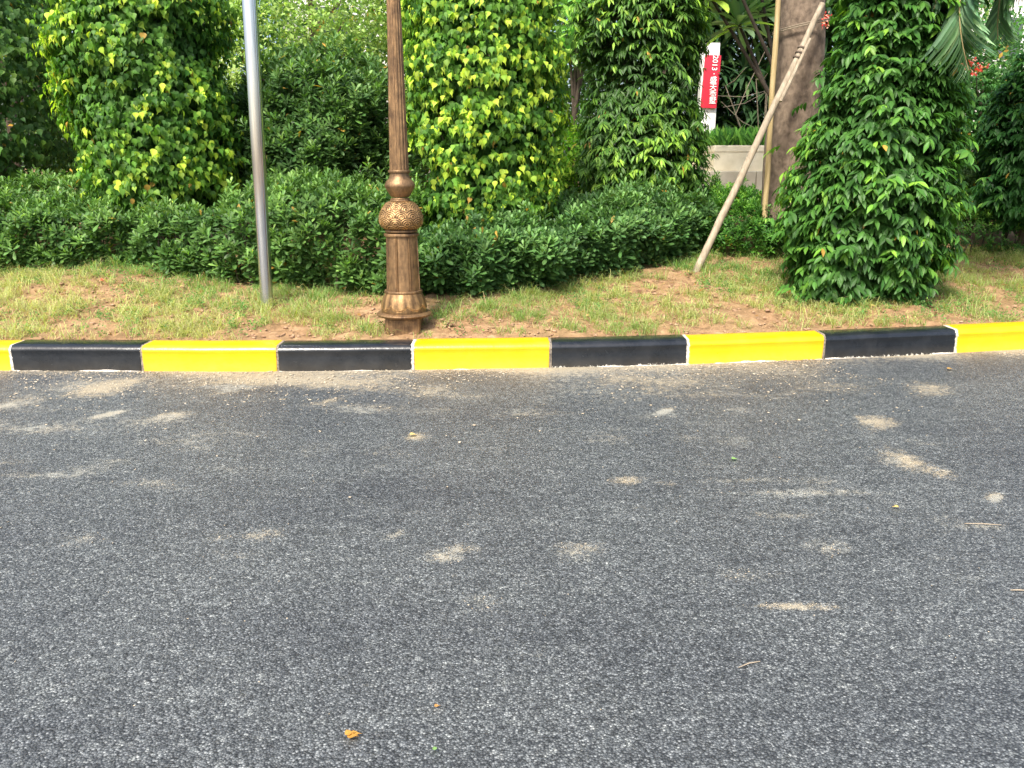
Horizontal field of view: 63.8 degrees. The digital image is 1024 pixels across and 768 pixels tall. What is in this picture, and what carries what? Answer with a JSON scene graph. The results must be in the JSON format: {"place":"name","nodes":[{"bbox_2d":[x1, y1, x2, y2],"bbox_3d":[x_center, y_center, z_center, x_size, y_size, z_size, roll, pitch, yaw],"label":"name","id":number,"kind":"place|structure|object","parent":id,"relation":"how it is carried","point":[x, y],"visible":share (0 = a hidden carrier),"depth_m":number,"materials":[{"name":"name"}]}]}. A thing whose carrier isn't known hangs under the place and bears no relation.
{"place":"outdoors","nodes":[
{"label":"outdoors","id":0,"kind":"place"},
{"bbox_2d":[1,1,833,167],"label":"sky","id":1,"kind":"structure","parent":0,"point":[259,1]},
{"bbox_2d":[0,349,1023,767],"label":"road","id":2,"kind":"structure","parent":0,"point":[636,611],"depth_m":3.08,"materials":[{"name":"grey asphalt"}]},
{"bbox_2d":[0,340,23,370],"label":"kerb block","id":3,"kind":"structure","parent":2,"relation":"on","point":[6,362],"depth_m":6.04,"materials":[{"name":"yellow paint"}]},
{"bbox_2d":[11,339,150,371],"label":"kerb block","id":4,"kind":"structure","parent":2,"relation":"on","point":[74,355],"depth_m":6.02,"materials":[{"name":"black paint"}]},
{"bbox_2d":[142,340,284,371],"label":"kerb block","id":5,"kind":"structure","parent":2,"relation":"on","point":[218,356],"depth_m":6.01,"materials":[{"name":"yellow paint"}]},
{"bbox_2d":[278,339,416,371],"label":"kerb block","id":6,"kind":"structure","parent":2,"relation":"on","point":[338,355],"depth_m":6.03,"materials":[{"name":"black paint"}]},
{"bbox_2d":[345,730,360,737],"bbox_3d":[-0.416,0.918,2.164,0.045,0.016,0.029,-12,19,-37],"label":"fallen leaf","id":7,"kind":"object","parent":2,"relation":"on","point":[350,734],"visible":1,"depth_m":2.16,"materials":[{"name":"orange plant"}]},
{"bbox_2d":[414,337,551,369],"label":"kerb block","id":8,"kind":"structure","parent":2,"relation":"on","point":[471,353],"depth_m":6.09,"materials":[{"name":"yellow paint"}]},
{"bbox_2d":[0,349,1023,713],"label":"sand crumbs","id":9,"kind":"object","parent":2,"relation":"on","point":[436,387],"visible":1,"depth_m":5.80,"materials":[{"name":"beige sand"}]},
{"bbox_2d":[551,334,688,367],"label":"kerb block","id":10,"kind":"structure","parent":2,"relation":"on","point":[621,351],"depth_m":6.17,"materials":[{"name":"black paint"}]},
{"bbox_2d":[685,330,825,363],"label":"kerb block","id":11,"kind":"structure","parent":2,"relation":"on","point":[749,347],"depth_m":6.31,"materials":[{"name":"yellow paint"}]},
{"bbox_2d":[818,325,957,358],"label":"kerb block","id":12,"kind":"structure","parent":2,"relation":"on","point":[878,342],"depth_m":6.50,"materials":[{"name":"black paint"}]},
{"bbox_2d":[964,523,999,524],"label":"twig","id":13,"kind":"object","parent":2,"relation":"on","point":[982,523],"visible":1,"depth_m":3.45,"materials":[{"name":"brown wood"}]},
{"bbox_2d":[947,321,1023,352],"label":"kerb block","id":14,"kind":"structure","parent":2,"relation":"on","point":[983,337],"depth_m":6.66,"materials":[{"name":"yellow paint"}]},
{"bbox_2d":[0,169,1023,340],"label":"verge","id":15,"kind":"structure","parent":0,"point":[745,312],"depth_m":6.98,"materials":[{"name":"green plant"}]},
{"bbox_2d":[0,0,81,193],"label":"column shrub","id":16,"kind":"object","parent":15,"relation":"on","point":[16,41],"visible":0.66,"depth_m":10.00,"materials":[{"name":"green plant"}]},
{"bbox_2d":[0,0,134,166],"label":"tree","id":17,"kind":"object","parent":15,"relation":"on","point":[9,124],"depth_m":15.94,"materials":[{"name":"green plant"}]},
{"bbox_2d":[25,0,250,248],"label":"column shrub","id":18,"kind":"object","parent":15,"relation":"on","point":[172,117],"visible":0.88,"depth_m":8.17,"materials":[{"name":"green plant"}]},
{"bbox_2d":[0,0,304,151],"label":"tree","id":19,"kind":"object","parent":15,"relation":"on","point":[260,20],"visible":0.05,"depth_m":13.49,"materials":[{"name":"green plant"}]},
{"bbox_2d":[0,155,425,294],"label":"hedge","id":20,"kind":"object","parent":15,"relation":"on","point":[58,208],"visible":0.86,"depth_m":7.80,"materials":[{"name":"green plant"}]},
{"bbox_2d":[242,0,272,306],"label":"steel pole","id":21,"kind":"object","parent":15,"relation":"on","point":[253,68],"visible":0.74,"depth_m":6.61,"materials":[{"name":"silver metal"}]},
{"bbox_2d":[203,0,402,136],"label":"tree","id":22,"kind":"object","parent":15,"relation":"on","point":[315,28],"visible":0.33,"depth_m":11.95,"materials":[{"name":"green plant"}]},
{"bbox_2d":[217,27,429,219],"bbox_3d":[-2.305,-3.009,9.974,2.856,2.368,2.868,0,15,0],"label":"round bush","id":23,"kind":"object","parent":15,"relation":"on","point":[332,138],"visible":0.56,"depth_m":9.03,"materials":[{"name":"green plant"}]},
{"bbox_2d":[282,0,474,174],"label":"building","id":24,"kind":"structure","parent":15,"relation":"on","point":[341,31],"depth_m":25.90,"materials":[{"name":"paint"}]},
{"bbox_2d":[316,4,349,44],"bbox_3d":[-5.710,-11.193,25.967,1.240,1.440,0.115,0,15,0],"label":"window","id":25,"kind":"structure","parent":24,"relation":"in","point":[329,4],"depth_m":25.80,"materials":[{"name":"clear glass"}]},
{"bbox_2d":[377,0,431,334],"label":"lamp post","id":26,"kind":"object","parent":15,"relation":"on","point":[404,310],"visible":0.99,"depth_m":6.14,"materials":[{"name":"brown metal"}]},
{"bbox_2d":[379,0,577,229],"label":"column shrub","id":27,"kind":"object","parent":15,"relation":"on","point":[481,138],"visible":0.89,"depth_m":7.57,"materials":[{"name":"green plant"}]},
{"bbox_2d":[0,0,979,178],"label":"wood","id":28,"kind":"object","parent":15,"relation":"on","point":[234,55],"visible":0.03,"depth_m":24.02,"materials":[{"name":"green plant"}]},
{"bbox_2d":[361,0,620,175],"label":"tree","id":29,"kind":"object","parent":15,"relation":"on","point":[556,24],"visible":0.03,"depth_m":14.50,"materials":[{"name":"green plant"}]},
{"bbox_2d":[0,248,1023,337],"bbox_3d":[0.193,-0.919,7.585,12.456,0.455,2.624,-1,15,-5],"label":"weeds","id":30,"kind":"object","parent":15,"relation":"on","point":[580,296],"visible":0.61,"depth_m":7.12,"materials":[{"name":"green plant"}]},
{"bbox_2d":[0,255,1023,340],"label":"soil clods","id":31,"kind":"object","parent":15,"relation":"on","point":[501,320],"visible":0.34,"depth_m":6.98,"materials":[{"name":"brown soil"}]},
{"bbox_2d":[11,257,1023,324],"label":"leaf litter","id":32,"kind":"object","parent":15,"relation":"on","point":[639,292],"visible":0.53,"depth_m":7.39,"materials":[{"name":"brown plant"}]},
{"bbox_2d":[541,113,594,211],"bbox_3d":[0.707,-2.573,10.281,1.190,1.573,1.213,-5,16,-19],"label":"bush","id":33,"kind":"object","parent":15,"relation":"on","point":[568,179],"visible":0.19,"depth_m":10.02,"materials":[{"name":"green plant"}]},
{"bbox_2d":[417,171,719,299],"bbox_3d":[0.847,-1.694,8.696,1.804,1.213,5.254,14,20,42],"label":"hedge","id":34,"kind":"object","parent":15,"relation":"on","point":[597,231],"visible":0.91,"depth_m":7.71,"materials":[{"name":"green plant"}]},
{"bbox_2d":[549,0,593,160],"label":"frangipani tree","id":35,"kind":"object","parent":15,"relation":"on","point":[575,74],"visible":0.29,"depth_m":11.72,"materials":[{"name":"green plant"}]},
{"bbox_2d":[559,0,719,195],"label":"column shrub","id":36,"kind":"object","parent":15,"relation":"on","point":[674,130],"visible":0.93,"depth_m":9.16,"materials":[{"name":"green plant"}]},
{"bbox_2d":[521,0,774,161],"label":"tree","id":37,"kind":"object","parent":15,"relation":"on","point":[724,84],"visible":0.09,"depth_m":15.00,"materials":[{"name":"green plant"}]},
{"bbox_2d":[697,43,720,130],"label":"sign pillar","id":38,"kind":"structure","parent":15,"relation":"on","point":[709,83],"depth_m":14.10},
{"bbox_2d":[693,0,774,96],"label":"frangipani tree","id":39,"kind":"object","parent":15,"relation":"on","point":[741,11],"visible":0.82,"depth_m":10.00,"materials":[{"name":"green plant"}]},
{"bbox_2d":[722,46,767,127],"bbox_3d":[3.786,-4.344,13.369,1.102,2.110,0.426,-5,16,-18],"label":"bare shrub","id":40,"kind":"object","parent":15,"relation":"on","point":[735,114],"visible":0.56,"depth_m":13.37,"materials":[{"name":"brown plant"}]},
{"bbox_2d":[697,170,798,258],"bbox_3d":[2.620,-2.025,9.705,1.341,0.960,2.520,0,15,0],"label":"hedge","id":41,"kind":"object","parent":15,"relation":"on","point":[746,203],"visible":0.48,"depth_m":8.92,"materials":[{"name":"green plant"}]},
{"bbox_2d":[692,145,816,190],"bbox_3d":[3.663,-3.311,13.296,2.478,1.017,2.300,0,15,0],"label":"stone planter","id":42,"kind":"object","parent":15,"relation":"on","point":[728,164],"visible":0.23,"depth_m":12.52,"materials":[{"name":"beige stone"}]},
{"bbox_2d":[693,2,825,271],"bbox_3d":[2.493,-2.466,8.314,1.489,2.678,0.103,-7,17,-26],"label":"timber prop","id":43,"kind":"object","parent":15,"relation":"on","point":[802,48],"visible":0.98,"depth_m":8.30,"materials":[{"name":"brown wood"}]},
{"bbox_2d":[677,0,843,158],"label":"strappy plant","id":44,"kind":"object","parent":15,"relation":"on","point":[749,109],"visible":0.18,"depth_m":14.62,"materials":[{"name":"green plant"}]},
{"bbox_2d":[758,0,825,252],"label":"tree","id":45,"kind":"object","parent":15,"relation":"on","point":[786,123],"visible":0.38,"depth_m":8.68,"materials":[{"name":"brown plant"}]},
{"bbox_2d":[760,0,833,256],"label":"bamboo stake","id":46,"kind":"object","parent":15,"relation":"on","point":[775,32],"visible":0.68,"depth_m":8.53,"materials":[{"name":"beige wood"}]},
{"bbox_2d":[754,0,967,116],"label":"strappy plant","id":47,"kind":"object","parent":15,"relation":"on","point":[831,44],"depth_m":15.34,"materials":[{"name":"green plant"}]},
{"bbox_2d":[761,0,988,307],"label":"column shrub","id":48,"kind":"object","parent":15,"relation":"on","point":[856,193],"visible":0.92,"depth_m":6.97,"materials":[{"name":"green plant"}]},
{"bbox_2d":[895,128,1017,235],"bbox_3d":[5.694,-2.584,10.641,2.367,1.545,2.082,8,17,28],"label":"bush","id":49,"kind":"object","parent":15,"relation":"on","point":[970,178],"visible":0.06,"depth_m":10.06,"materials":[{"name":"green plant"}]},
{"bbox_2d":[898,0,1023,149],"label":"tree","id":50,"kind":"object","parent":15,"relation":"on","point":[1005,66],"visible":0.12,"depth_m":11.23,"materials":[{"name":"green plant"}]},
{"bbox_2d":[920,0,1023,81],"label":"palm tree","id":51,"kind":"object","parent":15,"relation":"on","point":[947,37],"visible":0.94,"depth_m":6.56,"materials":[{"name":"green plant"}]},
{"bbox_2d":[946,57,1000,183],"bbox_3d":[6.202,-3.279,10.970,1.030,2.019,1.258,5,16,19],"label":"flowering shrub","id":52,"kind":"object","parent":15,"relation":"on","point":[983,97],"visible":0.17,"depth_m":10.80,"materials":[{"name":"green plant"}]},
{"bbox_2d":[935,0,1014,73],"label":"tree","id":53,"kind":"object","parent":15,"relation":"on","point":[987,13],"depth_m":16.25,"materials":[{"name":"green plant"}]},
{"bbox_2d":[931,193,1023,254],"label":"hedge","id":54,"kind":"object","parent":15,"relation":"on","point":[974,236],"visible":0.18,"depth_m":9.26,"materials":[{"name":"green plant"}]},
{"bbox_2d":[966,41,1023,250],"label":"column shrub","id":55,"kind":"object","parent":15,"relation":"on","point":[1004,165],"visible":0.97,"depth_m":9.08,"materials":[{"name":"green plant"}]},
{"bbox_2d":[969,0,1023,120],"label":"building","id":56,"kind":"structure","parent":15,"relation":"on","point":[1016,8],"depth_m":27.72,"materials":[{"name":"paint"}]},
{"bbox_2d":[983,16,1023,60],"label":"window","id":57,"kind":"structure","parent":56,"relation":"in","point":[1017,22],"depth_m":27.86,"materials":[{"name":"glass"}]},
{"bbox_2d":[705,124,765,145],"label":"border grass","id":58,"kind":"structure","parent":0,"point":[732,136],"depth_m":12.54,"materials":[{"name":"green plant"}]}
]}

